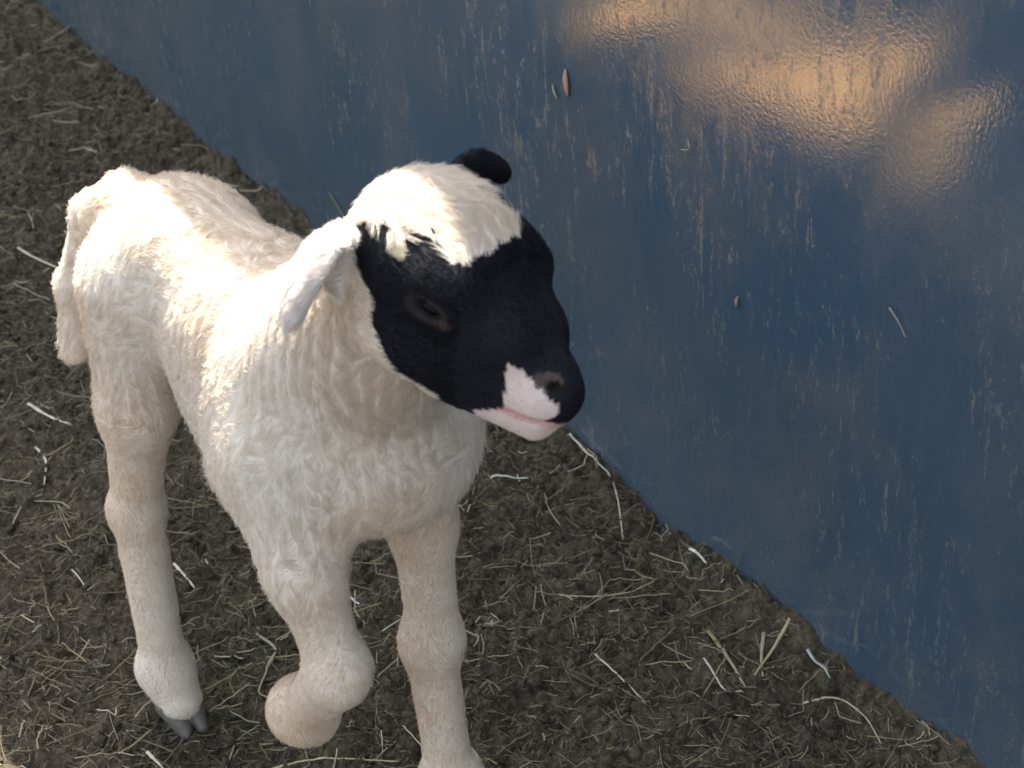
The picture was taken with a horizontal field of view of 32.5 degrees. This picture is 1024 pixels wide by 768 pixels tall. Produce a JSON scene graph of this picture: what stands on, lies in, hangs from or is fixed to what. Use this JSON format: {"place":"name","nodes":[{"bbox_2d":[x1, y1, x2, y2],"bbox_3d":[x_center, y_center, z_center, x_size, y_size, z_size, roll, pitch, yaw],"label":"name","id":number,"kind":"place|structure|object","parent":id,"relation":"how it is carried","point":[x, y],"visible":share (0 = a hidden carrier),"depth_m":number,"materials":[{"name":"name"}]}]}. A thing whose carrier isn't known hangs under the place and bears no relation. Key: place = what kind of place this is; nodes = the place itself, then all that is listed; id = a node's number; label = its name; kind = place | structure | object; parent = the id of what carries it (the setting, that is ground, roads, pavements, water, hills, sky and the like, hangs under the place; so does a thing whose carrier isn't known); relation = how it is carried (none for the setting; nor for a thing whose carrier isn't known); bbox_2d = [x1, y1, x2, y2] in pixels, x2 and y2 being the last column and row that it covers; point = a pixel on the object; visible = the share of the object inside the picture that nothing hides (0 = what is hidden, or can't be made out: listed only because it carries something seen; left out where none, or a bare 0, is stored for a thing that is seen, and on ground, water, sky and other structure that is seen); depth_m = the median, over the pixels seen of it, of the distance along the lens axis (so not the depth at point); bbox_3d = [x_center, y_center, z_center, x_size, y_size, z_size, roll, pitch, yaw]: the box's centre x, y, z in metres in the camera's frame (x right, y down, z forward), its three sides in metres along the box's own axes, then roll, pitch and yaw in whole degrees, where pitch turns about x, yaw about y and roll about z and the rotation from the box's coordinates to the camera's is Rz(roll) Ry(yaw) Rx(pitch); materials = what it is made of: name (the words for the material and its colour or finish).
{"place":"outdoors","nodes":[
{"label":"outdoors","id":0,"kind":"place"},
{"bbox_2d":[0,0,985,767],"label":"ground","id":1,"kind":"structure","parent":0,"point":[792,640],"depth_m":1.41,"materials":[{"name":"soil"}]},
{"bbox_2d":[17,247,57,267],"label":"straw stem","id":2,"kind":"object","parent":1,"relation":"on","point":[25,252],"visible":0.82,"depth_m":1.91,"materials":[{"name":"beige plant"}]},
{"bbox_2d":[35,446,46,484],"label":"straw stem","id":3,"kind":"object","parent":1,"relation":"on","point":[39,450],"visible":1,"depth_m":1.60,"materials":[{"name":"beige plant"}]},
{"bbox_2d":[27,403,70,424],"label":"straw stem","id":4,"kind":"object","parent":1,"relation":"on","point":[39,410],"visible":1,"depth_m":1.66,"materials":[{"name":"beige plant"}]},
{"bbox_2d":[146,751,163,767],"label":"straw stem","id":5,"kind":"object","parent":1,"relation":"on","point":[149,754],"visible":1,"depth_m":1.28,"materials":[{"name":"beige plant"}]},
{"bbox_2d":[173,563,194,587],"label":"straw stem","id":6,"kind":"object","parent":1,"relation":"on","point":[180,570],"visible":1,"depth_m":1.46,"materials":[{"name":"beige plant"}]},
{"bbox_2d":[256,633,276,696],"bbox_3d":[-0.189,0.218,1.358,0.016,0.011,0.082,-7,35,-5],"label":"straw stem","id":7,"kind":"object","parent":1,"relation":"on","point":[274,648],"visible":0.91,"depth_m":1.36,"materials":[{"name":"beige plant"}]},
{"bbox_2d":[51,146,584,767],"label":"lamb","id":8,"kind":"object","parent":1,"relation":"on","point":[335,394],"visible":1,"depth_m":0.97,"materials":[{"name":"white"}]},
{"bbox_2d":[272,757,398,767],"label":"straw stem","id":9,"kind":"object","parent":1,"relation":"on","point":[288,764],"visible":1,"depth_m":1.27,"materials":[{"name":"beige plant"}]},
{"bbox_2d":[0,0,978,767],"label":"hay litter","id":10,"kind":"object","parent":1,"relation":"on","point":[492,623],"depth_m":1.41,"materials":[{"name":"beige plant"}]},
{"bbox_2d":[490,474,528,478],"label":"straw stem","id":11,"kind":"object","parent":1,"relation":"on","point":[495,475],"visible":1,"depth_m":1.53,"materials":[{"name":"beige plant"}]},
{"bbox_2d":[37,0,1023,767],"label":"board wall","id":12,"kind":"structure","parent":1,"relation":"on","point":[821,440],"depth_m":1.24,"materials":[{"name":"paint"}]},
{"bbox_2d":[329,192,343,217],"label":"grass stem","id":13,"kind":"object","parent":12,"relation":"attached to","point":[336,204],"visible":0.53,"depth_m":1.81,"materials":[{"name":"plant"}]},
{"bbox_2d":[552,85,557,99],"bbox_3d":[0.033,-0.227,1.365,0.004,0.011,0.006,-4,35,0],"label":"husk","id":14,"kind":"object","parent":12,"relation":"attached to","point":[553,90],"visible":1,"depth_m":1.36,"materials":[{"name":"plant"}]},
{"bbox_2d":[562,69,568,95],"bbox_3d":[0.041,-0.230,1.345,0.004,0.022,0.006,-4,35,0],"label":"husk","id":15,"kind":"object","parent":12,"relation":"attached to","point":[565,82],"visible":1,"depth_m":1.34,"materials":[{"name":"plant"}]},
{"bbox_2d":[734,296,738,306],"bbox_3d":[0.161,-0.059,1.257,0.003,0.010,0.004,-4,35,0],"label":"husk","id":16,"kind":"object","parent":12,"relation":"attached to","point":[736,301],"visible":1,"depth_m":1.26,"materials":[{"name":"plant"}]},
{"bbox_2d":[889,307,905,337],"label":"grass stem","id":17,"kind":"object","parent":12,"relation":"attached to","point":[893,313],"visible":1,"depth_m":1.11,"materials":[{"name":"plant"}]},
{"bbox_2d":[569,433,623,539],"bbox_3d":[0.078,0.085,1.511,0.016,0.029,0.122,-14,36,-14],"label":"straw stem","id":18,"kind":"object","parent":1,"relation":"on","point":[586,452],"visible":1,"depth_m":1.51,"materials":[{"name":"beige plant"}]},
{"bbox_2d":[561,579,657,596],"bbox_3d":[0.077,0.166,1.408,0.081,0.005,0.013,-6,35,-3],"label":"straw stem","id":19,"kind":"object","parent":1,"relation":"on","point":[605,595],"visible":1,"depth_m":1.41,"materials":[{"name":"beige plant"}]},
{"bbox_2d":[594,653,637,695],"bbox_3d":[0.081,0.221,1.333,0.002,0.005,0.056,-25,40,-27],"label":"straw stem","id":20,"kind":"object","parent":1,"relation":"on","point":[605,663],"visible":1,"depth_m":1.34,"materials":[{"name":"beige plant"}]},
{"bbox_2d":[688,547,706,562],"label":"straw stem","id":21,"kind":"object","parent":1,"relation":"on","point":[697,553],"visible":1,"depth_m":1.42,"materials":[{"name":"beige plant"}]},
{"bbox_2d":[703,658,742,691],"bbox_3d":[0.155,0.219,1.317,0.010,0.004,0.044,-25,40,-27],"label":"straw stem","id":22,"kind":"object","parent":1,"relation":"on","point":[710,667],"visible":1,"depth_m":1.32,"materials":[{"name":"beige plant"}]},
{"bbox_2d":[707,629,745,686],"bbox_3d":[0.163,0.207,1.333,0.004,0.007,0.068,-14,36,-13],"label":"straw stem","id":23,"kind":"object","parent":1,"relation":"on","point":[712,636],"visible":1,"depth_m":1.33,"materials":[{"name":"beige plant"}]},
{"bbox_2d":[760,632,765,675],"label":"straw stem","id":24,"kind":"object","parent":1,"relation":"on","point":[762,643],"visible":1,"depth_m":1.34,"materials":[{"name":"beige plant"}]},
{"bbox_2d":[754,618,790,674],"bbox_3d":[0.196,0.198,1.328,0.004,0.014,0.058,19,41,29],"label":"straw stem","id":25,"kind":"object","parent":1,"relation":"on","point":[781,634],"visible":1,"depth_m":1.34,"materials":[{"name":"beige plant"}]},
{"bbox_2d":[806,649,830,677],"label":"straw stem","id":26,"kind":"object","parent":1,"relation":"on","point":[813,659],"visible":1,"depth_m":1.32,"materials":[{"name":"grey plant"}]},
{"bbox_2d":[803,696,880,743],"bbox_3d":[0.244,0.240,1.278,0.066,0.006,0.020,23,43,33],"label":"straw stem","id":27,"kind":"object","parent":1,"relation":"on","point":[817,699],"visible":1,"depth_m":1.29,"materials":[{"name":"beige plant"}]}
]}

